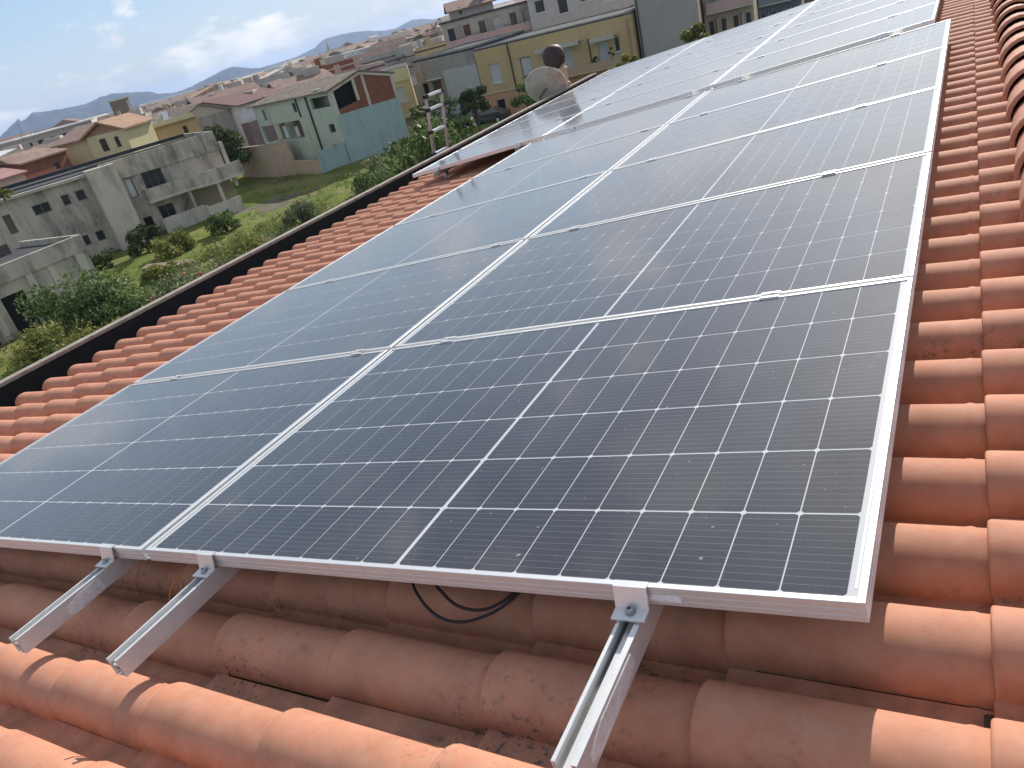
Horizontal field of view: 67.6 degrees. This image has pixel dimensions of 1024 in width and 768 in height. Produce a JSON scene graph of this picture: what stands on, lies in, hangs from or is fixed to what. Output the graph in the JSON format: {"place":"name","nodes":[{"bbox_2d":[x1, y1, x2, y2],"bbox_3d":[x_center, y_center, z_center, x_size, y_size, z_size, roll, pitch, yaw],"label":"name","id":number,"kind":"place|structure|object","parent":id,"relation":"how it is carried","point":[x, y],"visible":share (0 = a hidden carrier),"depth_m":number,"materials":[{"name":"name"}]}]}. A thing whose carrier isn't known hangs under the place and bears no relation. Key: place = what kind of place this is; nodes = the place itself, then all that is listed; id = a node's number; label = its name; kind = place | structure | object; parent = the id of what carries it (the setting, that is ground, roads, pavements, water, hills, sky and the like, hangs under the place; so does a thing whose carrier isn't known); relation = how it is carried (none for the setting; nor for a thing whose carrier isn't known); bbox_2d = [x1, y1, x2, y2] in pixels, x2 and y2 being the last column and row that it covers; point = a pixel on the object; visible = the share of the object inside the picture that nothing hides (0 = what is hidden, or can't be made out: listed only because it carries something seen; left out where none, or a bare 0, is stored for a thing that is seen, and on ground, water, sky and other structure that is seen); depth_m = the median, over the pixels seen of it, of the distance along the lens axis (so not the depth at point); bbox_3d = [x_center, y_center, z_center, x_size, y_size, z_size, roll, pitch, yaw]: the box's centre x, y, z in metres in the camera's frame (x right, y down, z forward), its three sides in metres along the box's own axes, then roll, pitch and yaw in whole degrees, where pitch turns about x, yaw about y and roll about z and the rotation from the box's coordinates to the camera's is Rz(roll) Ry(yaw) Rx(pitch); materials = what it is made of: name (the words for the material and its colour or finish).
{"place":"outdoors","nodes":[
{"label":"outdoors","id":0,"kind":"place"},
{"bbox_2d":[0,167,27,186],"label":"pink roofed house","id":1,"kind":"structure","parent":0,"point":[8,176],"depth_m":73.24,"materials":[{"name":"paint"}]},
{"bbox_2d":[0,148,71,178],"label":"brick house","id":2,"kind":"structure","parent":0,"point":[35,162],"depth_m":78.15,"materials":[{"name":"red brick"}]},
{"bbox_2d":[0,66,271,138],"bbox_3d":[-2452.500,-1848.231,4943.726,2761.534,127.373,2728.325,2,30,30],"label":"hills","id":3,"kind":"structure","parent":0,"point":[34,121],"depth_m":4493.75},
{"bbox_2d":[0,119,503,379],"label":"meadow","id":4,"kind":"structure","parent":0,"point":[199,234],"depth_m":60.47,"materials":[{"name":"green plant"}]},
{"bbox_2d":[9,319,99,370],"bbox_3d":[-21.168,-1.600,35.696,3.963,2.564,3.873,-30,30,-28],"label":"weedy bush","id":5,"kind":"object","parent":4,"relation":"on","point":[39,350],"visible":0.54,"depth_m":35.52,"materials":[{"name":"green plant"}]},
{"bbox_2d":[14,265,136,341],"bbox_3d":[-22.220,-4.020,39.404,5.081,4.009,5.719,2,30,30],"label":"fig bush","id":6,"kind":"object","parent":4,"relation":"on","point":[96,308],"visible":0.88,"depth_m":38.58,"materials":[{"name":"green plant"}]},
{"bbox_2d":[89,253,114,269],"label":"dark bush","id":7,"kind":"object","parent":4,"relation":"on","point":[97,259],"visible":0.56,"depth_m":55.38,"materials":[{"name":"green plant"}]},
{"bbox_2d":[114,286,165,316],"bbox_3d":[-18.736,-4.144,39.762,3.531,2.301,3.963,-25,28,-21],"label":"fig bush","id":8,"kind":"object","parent":4,"relation":"on","point":[138,299],"visible":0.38,"depth_m":38.77,"materials":[{"name":"green plant"}]},
{"bbox_2d":[124,223,162,257],"bbox_3d":[-27.289,-10.529,56.649,2.979,2.591,2.945,-22,27,-14],"label":"dark bush","id":9,"kind":"object","parent":4,"relation":"on","point":[135,237],"visible":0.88,"depth_m":56.58,"materials":[{"name":"green plant"}]},
{"bbox_2d":[140,259,177,286],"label":"yellow bush","id":10,"kind":"object","parent":4,"relation":"on","point":[155,271],"visible":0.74,"depth_m":47.25,"materials":[{"name":"green plant"}]},
{"bbox_2d":[147,229,195,262],"bbox_3d":[-24.142,-9.673,54.038,3.097,1.940,3.606,2,30,30],"label":"yellow bush","id":11,"kind":"object","parent":4,"relation":"on","point":[179,240],"visible":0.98,"depth_m":53.85,"materials":[{"name":"green plant"}]},
{"bbox_2d":[148,262,208,301],"bbox_3d":[-13.979,-3.234,33.646,3.009,3.834,3.636,2,30,30],"label":"oleander bush","id":12,"kind":"object","parent":4,"relation":"on","point":[169,286],"visible":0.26,"depth_m":33.04,"materials":[{"name":"green plant"}]},
{"bbox_2d":[204,209,241,235],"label":"yellow bush","id":13,"kind":"object","parent":4,"relation":"on","point":[217,221],"visible":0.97,"depth_m":56.73,"materials":[{"name":"green plant"}]},
{"bbox_2d":[224,232,265,257],"bbox_3d":[-16.585,-8.604,48.144,2.772,1.739,3.035,-33,31,-33],"label":"scrub bush","id":14,"kind":"object","parent":4,"relation":"on","point":[251,242],"visible":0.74,"depth_m":47.60,"materials":[{"name":"green plant"}]},
{"bbox_2d":[282,198,320,228],"bbox_3d":[-14.833,-11.822,53.369,2.837,1.947,2.420,-19,26,-9],"label":"scrub bush","id":15,"kind":"object","parent":4,"relation":"on","point":[297,212],"visible":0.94,"depth_m":53.16,"materials":[{"name":"green plant"}]},
{"bbox_2d":[350,170,385,194],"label":"scrub bush","id":16,"kind":"object","parent":4,"relation":"on","point":[363,177],"visible":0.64,"depth_m":56.60,"materials":[{"name":"green plant"}]},
{"bbox_2d":[370,116,462,185],"bbox_3d":[-1.589,-2.650,20.551,4.364,8.524,4.165,2,30,30],"label":"broadleaf tree","id":17,"kind":"object","parent":4,"relation":"on","point":[414,157],"visible":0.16,"depth_m":19.32,"materials":[{"name":"green plant"}]},
{"bbox_2d":[383,92,476,167],"bbox_3d":[-1.870,-5.427,26.189,3.416,8.550,3.680,2,30,30],"label":"broadleaf tree","id":18,"kind":"object","parent":4,"relation":"on","point":[458,127],"visible":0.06,"depth_m":24.40,"materials":[{"name":"green plant"}]},
{"bbox_2d":[510,81,536,108],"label":"street tree","id":19,"kind":"object","parent":4,"relation":"on","point":[526,100],"visible":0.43,"depth_m":66.23,"materials":[{"name":"green plant"}]},
{"bbox_2d":[679,21,710,43],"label":"climbing shrub","id":20,"kind":"object","parent":4,"relation":"on","point":[693,33],"visible":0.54,"depth_m":62.34,"materials":[{"name":"green plant"}]},
{"bbox_2d":[0,0,509,135],"label":"sky","id":21,"kind":"structure","parent":0,"point":[55,54],"materials":[{"name":"blue"}]},
{"bbox_2d":[265,15,447,66],"bbox_3d":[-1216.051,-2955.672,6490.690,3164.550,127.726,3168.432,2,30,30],"label":"hills","id":22,"kind":"structure","parent":0,"point":[337,41],"depth_m":6051.22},
{"bbox_2d":[106,0,803,259],"bbox_3d":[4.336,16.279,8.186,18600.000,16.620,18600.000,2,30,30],"label":"ground","id":23,"kind":"structure","parent":0,"point":[274,204],"depth_m":66.99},
{"bbox_2d":[0,118,93,150],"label":"long white building","id":24,"kind":"structure","parent":23,"relation":"on","point":[37,138],"depth_m":159.41,"materials":[{"name":"beige paint"}]},
{"bbox_2d":[0,234,103,344],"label":"concrete shed","id":25,"kind":"structure","parent":23,"relation":"on","point":[45,262],"depth_m":45.08,"materials":[{"name":"grey concrete"}]},
{"bbox_2d":[0,290,40,332],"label":"doorway","id":26,"kind":"structure","parent":25,"relation":"in","point":[19,321],"depth_m":44.20,"materials":[{"name":"black"}]},
{"bbox_2d":[49,112,160,166],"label":"cream house","id":27,"kind":"structure","parent":23,"relation":"on","point":[104,137],"depth_m":81.89,"materials":[{"name":"paint"}]},
{"bbox_2d":[108,96,132,115],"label":"brown tower","id":28,"kind":"structure","parent":23,"relation":"on","point":[123,105],"depth_m":178.64,"materials":[{"name":"concrete"}]},
{"bbox_2d":[0,131,245,256],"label":"unfinished concrete house","id":29,"kind":"structure","parent":23,"relation":"on","point":[171,186],"depth_m":62.52,"materials":[{"name":"grey concrete"}]},
{"bbox_2d":[140,167,165,188],"bbox_3d":[-29.793,-16.977,63.595,1.690,1.650,0.060,-30,30,-28],"label":"window","id":30,"kind":"structure","parent":29,"relation":"in","point":[152,178],"depth_m":63.53,"materials":[{"name":"black glass"}]},
{"bbox_2d":[152,112,201,143],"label":"building","id":31,"kind":"structure","parent":23,"relation":"on","point":[177,125],"depth_m":89.83,"materials":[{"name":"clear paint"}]},
{"bbox_2d":[156,103,238,146],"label":"grey gabled house","id":32,"kind":"structure","parent":23,"relation":"on","point":[208,115],"depth_m":99.46,"materials":[{"name":"beige paint"}]},
{"bbox_2d":[187,82,260,103],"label":"town house","id":33,"kind":"structure","parent":23,"relation":"on","point":[206,97],"depth_m":129.01,"materials":[{"name":"white paint"}]},
{"bbox_2d":[204,124,251,183],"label":"garden tree","id":34,"kind":"object","parent":23,"relation":"on","point":[233,142],"visible":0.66,"depth_m":78.61,"materials":[{"name":"green plant"}]},
{"bbox_2d":[200,87,279,146],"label":"maroon roofed house","id":35,"kind":"structure","parent":23,"relation":"on","point":[244,119],"depth_m":102.37,"materials":[{"name":"white paint"}]},
{"bbox_2d":[0,0,524,142],"bbox_3d":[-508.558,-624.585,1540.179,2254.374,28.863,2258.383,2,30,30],"label":"town","id":36,"kind":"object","parent":23,"relation":"on","point":[347,48],"visible":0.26,"depth_m":264.35,"materials":[{"name":"beige paint"}]},
{"bbox_2d":[236,141,296,177],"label":"garden wall","id":37,"kind":"structure","parent":23,"relation":"on","point":[272,159],"depth_m":79.38,"materials":[{"name":"beige concrete"}]},
{"bbox_2d":[267,60,333,88],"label":"town house","id":38,"kind":"structure","parent":23,"relation":"on","point":[310,73],"depth_m":113.92,"materials":[{"name":"beige paint"}]},
{"bbox_2d":[292,160,322,174],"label":"garden wall","id":39,"kind":"structure","parent":23,"relation":"on","point":[308,166],"depth_m":74.52,"materials":[{"name":"beige concrete"}]},
{"bbox_2d":[247,70,408,162],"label":"green house","id":40,"kind":"structure","parent":23,"relation":"on","point":[359,114],"depth_m":73.95,"materials":[{"name":"paint"}]},
{"bbox_2d":[315,143,349,172],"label":"garden wall","id":41,"kind":"structure","parent":23,"relation":"on","point":[332,157],"depth_m":72.34,"materials":[{"name":"teal paint"}]},
{"bbox_2d":[314,53,354,73],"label":"town house","id":42,"kind":"structure","parent":23,"relation":"on","point":[334,60],"depth_m":125.04,"materials":[{"name":"brick"}]},
{"bbox_2d":[309,61,385,80],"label":"town house","id":43,"kind":"structure","parent":23,"relation":"on","point":[373,67],"depth_m":108.47,"materials":[{"name":"pink paint"}]},
{"bbox_2d":[344,44,398,66],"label":"town house","id":44,"kind":"structure","parent":23,"relation":"on","point":[356,59],"depth_m":153.43,"materials":[{"name":"brick"}]},
{"bbox_2d":[357,43,412,66],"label":"town house","id":45,"kind":"structure","parent":23,"relation":"on","point":[400,51],"depth_m":138.26,"materials":[{"name":"beige paint"}]},
{"bbox_2d":[378,52,422,104],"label":"town house","id":46,"kind":"structure","parent":23,"relation":"on","point":[414,81],"depth_m":111.68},
{"bbox_2d":[380,62,422,136],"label":"narrow yellow house","id":47,"kind":"structure","parent":23,"relation":"on","point":[404,87],"depth_m":79.85,"materials":[{"name":"paint"}]},
{"bbox_2d":[413,25,445,57],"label":"town house","id":48,"kind":"structure","parent":23,"relation":"on","point":[429,48],"depth_m":114.79,"materials":[{"name":"yellow paint"}]},
{"bbox_2d":[422,88,450,156],"bbox_3d":[-0.597,0.280,12.562,1.585,9.558,0.448,2,30,30],"label":"telescopic ladder","id":49,"kind":"object","parent":23,"relation":"on","point":[427,110],"visible":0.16,"depth_m":10.25,"materials":[{"name":"silver metal"}]},
{"bbox_2d":[457,84,490,131],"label":"street tree","id":50,"kind":"object","parent":23,"relation":"on","point":[468,96],"visible":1,"depth_m":71.20,"materials":[{"name":"green plant"}]},
{"bbox_2d":[438,0,532,47],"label":"terraced apartment","id":51,"kind":"structure","parent":23,"relation":"on","point":[496,21],"depth_m":93.88,"materials":[{"name":"beige paint"}]},
{"bbox_2d":[443,0,496,19],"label":"roof storey","id":52,"kind":"object","parent":51,"relation":"on","point":[456,9],"visible":0.98,"depth_m":94.42,"materials":[{"name":"beige paint"}]},
{"bbox_2d":[0,0,1023,767],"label":"house","id":53,"kind":"structure","parent":23,"relation":"on","point":[266,668],"depth_m":1.54,"materials":[{"name":"ceramic"}]},
{"bbox_2d":[9,95,690,653],"bbox_3d":[0.162,-0.853,4.152,0.080,0.153,6.100,-5,27,33],"label":"mounting rail","id":54,"kind":"object","parent":53,"relation":"attached to","point":[57,613],"visible":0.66,"depth_m":1.99,"materials":[{"name":"metal"}]},
{"bbox_2d":[170,132,565,379],"bbox_3d":[-0.817,-0.767,4.810,0.080,0.153,6.080,-5,27,33],"label":"mounting rail","id":55,"kind":"object","parent":53,"relation":"attached to","point":[180,376],"visible":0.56,"depth_m":4.43,"materials":[{"name":"metal"}]},
{"bbox_2d":[0,350,387,559],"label":"photovoltaic module","id":56,"kind":"object","parent":55,"relation":"on","point":[133,471],"visible":0.98,"depth_m":2.69,"materials":[{"name":"glass"}]},
{"bbox_2d":[133,240,523,383],"bbox_3d":[-0.902,-0.338,3.751,1.741,0.035,1.134,-5,27,33],"label":"photovoltaic module","id":57,"kind":"object","parent":55,"relation":"on","point":[389,309],"visible":0.97,"depth_m":3.63,"materials":[{"name":"glass"}]},
{"bbox_2d":[288,171,607,289],"bbox_3d":[-0.386,-0.909,4.611,1.741,0.036,1.134,-5,27,33],"label":"photovoltaic module","id":58,"kind":"object","parent":55,"relation":"on","point":[524,216],"visible":0.95,"depth_m":4.51,"materials":[{"name":"glass"}]},
{"bbox_2d":[394,125,665,225],"bbox_3d":[0.131,-1.478,5.472,1.741,0.035,1.134,-5,27,33],"label":"photovoltaic module","id":59,"kind":"object","parent":55,"relation":"on","point":[608,156],"visible":0.94,"depth_m":5.40,"materials":[{"name":"glass"}]},
{"bbox_2d":[472,91,706,178],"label":"photovoltaic module","id":60,"kind":"object","parent":55,"relation":"on","point":[635,122],"visible":0.94,"depth_m":6.27,"materials":[{"name":"glass"}]},
{"bbox_2d":[106,79,744,676],"bbox_3d":[0.528,-0.887,3.911,0.080,0.153,6.097,-5,27,33],"label":"mounting rail","id":61,"kind":"object","parent":53,"relation":"attached to","point":[134,651],"visible":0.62,"depth_m":1.75,"materials":[{"name":"metal"}]},
{"bbox_2d":[433,63,627,178],"bbox_3d":[0.580,-3.671,10.216,0.080,0.153,6.100,-5,27,33],"label":"mounting rail","id":62,"kind":"object","parent":53,"relation":"attached to","point":[438,172],"visible":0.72,"depth_m":8.06,"materials":[{"name":"metal"}]},
{"bbox_2d":[460,93,612,149],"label":"photovoltaic module","id":63,"kind":"object","parent":62,"relation":"on","point":[543,119],"visible":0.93,"depth_m":8.79,"materials":[{"name":"glass"}]},
{"bbox_2d":[499,76,640,128],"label":"photovoltaic module","id":64,"kind":"object","parent":62,"relation":"on","point":[614,88],"visible":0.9,"depth_m":9.53,"materials":[{"name":"glass"}]},
{"bbox_2d":[533,61,665,110],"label":"photovoltaic module","id":65,"kind":"object","parent":62,"relation":"on","point":[610,82],"visible":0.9,"depth_m":10.30,"materials":[{"name":"glass"}]},
{"bbox_2d":[563,49,685,94],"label":"photovoltaic module","id":66,"kind":"object","parent":62,"relation":"on","point":[629,70],"visible":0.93,"depth_m":11.03,"materials":[{"name":"glass"}]},
{"bbox_2d":[587,38,703,81],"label":"photovoltaic module","id":67,"kind":"object","parent":62,"relation":"on","point":[647,59],"visible":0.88,"depth_m":11.78,"materials":[{"name":"glass"}]},
{"bbox_2d":[525,67,566,101],"bbox_3d":[0.769,-4.538,13.063,0.615,1.752,0.683,13,37,44],"label":"satellite dish","id":68,"kind":"object","parent":53,"relation":"attached to","point":[541,83],"visible":0.83,"depth_m":12.68,"materials":[{"name":"white metal"}]},
{"bbox_2d":[542,44,570,86],"bbox_3d":[0.876,-4.843,13.165,0.380,1.885,0.376,2,30,30],"label":"chimney flue","id":69,"kind":"object","parent":53,"relation":"on","point":[553,55],"visible":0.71,"depth_m":12.72,"materials":[{"name":"metal"}]},
{"bbox_2d":[515,42,689,150],"bbox_3d":[1.428,-3.749,9.655,0.080,0.153,6.100,-5,27,33],"label":"mounting rail","id":70,"kind":"object","parent":53,"relation":"attached to","point":[518,146],"visible":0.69,"depth_m":7.41,"materials":[{"name":"metal"}]},
{"bbox_2d":[412,113,579,177],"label":"photovoltaic module","id":71,"kind":"object","parent":70,"relation":"on","point":[502,144],"visible":0.95,"depth_m":7.95,"materials":[{"name":"glass"}]},
{"bbox_2d":[568,30,725,131],"bbox_3d":[1.919,-3.795,9.331,0.080,0.153,6.100,-5,27,33],"label":"mounting rail","id":72,"kind":"object","parent":53,"relation":"attached to","point":[571,128],"visible":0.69,"depth_m":7.09,"materials":[{"name":"metal"}]},
{"bbox_2d":[543,64,736,138],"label":"photovoltaic module","id":73,"kind":"object","parent":72,"relation":"on","point":[665,94],"visible":0.96,"depth_m":7.04,"materials":[{"name":"glass"}]},
{"bbox_2d":[583,46,758,111],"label":"photovoltaic module","id":74,"kind":"object","parent":72,"relation":"on","point":[706,68],"visible":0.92,"depth_m":7.88,"materials":[{"name":"glass"}]},
{"bbox_2d":[616,32,777,91],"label":"photovoltaic module","id":75,"kind":"object","parent":72,"relation":"on","point":[719,54],"visible":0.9,"depth_m":8.64,"materials":[{"name":"glass"}]},
{"bbox_2d":[644,20,792,74],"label":"photovoltaic module","id":76,"kind":"object","parent":72,"relation":"on","point":[730,43],"visible":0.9,"depth_m":9.38,"materials":[{"name":"glass"}]},
{"bbox_2d":[669,9,805,59],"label":"photovoltaic module","id":77,"kind":"object","parent":72,"relation":"on","point":[789,17],"visible":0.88,"depth_m":10.13,"materials":[{"name":"glass"}]},
{"bbox_2d":[689,0,816,47],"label":"photovoltaic module","id":78,"kind":"object","parent":72,"relation":"on","point":[760,21],"visible":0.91,"depth_m":10.88,"materials":[{"name":"glass"}]},
{"bbox_2d":[550,33,899,767],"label":"mounting rail","id":79,"kind":"object","parent":53,"relation":"attached to","point":[596,711],"visible":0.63,"depth_m":1.14,"materials":[{"name":"metal"}]},
{"bbox_2d":[145,277,914,622],"bbox_3d":[0.022,0.099,1.937,1.722,0.036,1.135,-5,27,33],"label":"photovoltaic module","id":80,"kind":"object","parent":79,"relation":"on","point":[735,455],"visible":1,"depth_m":1.66,"materials":[{"name":"glass"}]},
{"bbox_2d":[411,583,521,623],"bbox_3d":[-0.077,0.362,1.537,0.364,0.070,0.255,2,30,30],"label":"cable","id":81,"kind":"object","parent":80,"relation":"hanging from","point":[505,604],"visible":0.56,"depth_m":1.44,"materials":[{"name":"black rubber"}]},
{"bbox_2d":[435,585,515,611],"bbox_3d":[-0.048,0.351,1.527,0.265,0.051,0.232,2,30,30],"label":"cable","id":82,"kind":"object","parent":80,"relation":"hanging from","point":[452,602],"visible":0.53,"depth_m":1.44,"materials":[{"name":"black rubber"}]},
{"bbox_2d":[395,152,931,347],"bbox_3d":[0.539,-0.470,2.799,1.722,0.035,1.134,-5,27,33],"label":"photovoltaic module","id":83,"kind":"object","parent":79,"relation":"on","point":[860,225],"visible":0.95,"depth_m":2.63,"materials":[{"name":"glass"}]},
{"bbox_2d":[529,86,940,237],"bbox_3d":[1.055,-1.042,3.658,1.722,0.035,1.134,-5,27,33],"label":"photovoltaic module","id":84,"kind":"object","parent":79,"relation":"on","point":[900,127],"visible":0.98,"depth_m":3.53,"materials":[{"name":"glass"}]},
{"bbox_2d":[612,46,946,169],"bbox_3d":[1.571,-1.611,4.519,1.722,0.035,1.134,-5,27,33],"label":"photovoltaic module","id":85,"kind":"object","parent":79,"relation":"on","point":[923,71],"visible":0.97,"depth_m":4.42,"materials":[{"name":"glass"}]},
{"bbox_2d":[670,19,950,122],"bbox_3d":[2.088,-2.181,5.379,1.722,0.035,1.134,-5,27,33],"label":"photovoltaic module","id":86,"kind":"object","parent":79,"relation":"on","point":[902,45],"visible":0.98,"depth_m":5.30,"materials":[{"name":"glass"}]},
{"bbox_2d":[733,2,824,82],"bbox_3d":[3.199,-3.913,8.484,0.080,0.153,6.100,-5,27,33],"label":"mounting rail","id":87,"kind":"object","parent":53,"relation":"attached to","point":[735,79],"visible":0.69,"depth_m":6.24,"materials":[{"name":"metal"}]},
{"bbox_2d":[795,0,849,18],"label":"photovoltaic module","id":88,"kind":"object","parent":87,"relation":"on","point":[822,6],"visible":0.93,"depth_m":9.51,"materials":[{"name":"glass"}]},
{"bbox_2d":[712,2,938,88],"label":"photovoltaic module","id":89,"kind":"object","parent":87,"relation":"on","point":[914,19],"visible":1,"depth_m":6.13,"materials":[{"name":"glass"}]},
{"bbox_2d":[761,0,903,45],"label":"photovoltaic module","id":90,"kind":"object","parent":87,"relation":"on","point":[834,17],"visible":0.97,"depth_m":7.85,"materials":[{"name":"glass"}]},
{"bbox_2d":[740,0,939,62],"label":"photovoltaic module","id":91,"kind":"object","parent":87,"relation":"on","point":[844,25],"visible":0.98,"depth_m":7.00,"materials":[{"name":"glass"}]},
{"bbox_2d":[877,0,902,39],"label":"mounting rail","id":92,"kind":"object","parent":53,"relation":"attached to","point":[881,36],"visible":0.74,"depth_m":5.64,"materials":[{"name":"metal"}]},
{"bbox_2d":[780,0,873,30],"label":"photovoltaic module","id":93,"kind":"object","parent":92,"relation":"on","point":[827,11],"visible":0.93,"depth_m":8.69,"materials":[{"name":"glass"}]},
{"bbox_2d":[527,0,634,29],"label":"grey apartment","id":94,"kind":"structure","parent":23,"relation":"on","point":[544,13],"depth_m":91.23,"materials":[{"name":"paint"}]},
{"bbox_2d":[634,0,700,57],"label":"blank grey block","id":95,"kind":"structure","parent":23,"relation":"on","point":[662,24],"depth_m":71.25,"materials":[{"name":"grey concrete"}]},
{"bbox_2d":[698,0,754,34],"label":"balcony apartment","id":96,"kind":"structure","parent":23,"relation":"on","point":[717,16],"depth_m":72.62,"materials":[{"name":"beige paint"}]},
{"bbox_2d":[756,0,801,19],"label":"balcony apartment","id":97,"kind":"structure","parent":23,"relation":"on","point":[766,8],"depth_m":72.20,"materials":[{"name":"blue paint"}]},
{"bbox_2d":[411,29,523,120],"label":"raw rendered house","id":98,"kind":"structure","parent":0,"point":[453,72],"depth_m":80.29,"materials":[{"name":"grey paint"}]},
{"bbox_2d":[473,5,642,115],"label":"yellow orange house","id":99,"kind":"structure","parent":0,"point":[506,67],"depth_m":74.37,"materials":[{"name":"paint"}]},
{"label":"pavement","id":100,"kind":"structure","parent":0,"visible":0},
{"bbox_2d":[467,106,510,125],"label":"parked car","id":101,"kind":"object","parent":100,"relation":"on","point":[496,113],"visible":0.84,"depth_m":76.22,"materials":[{"name":"paint"}]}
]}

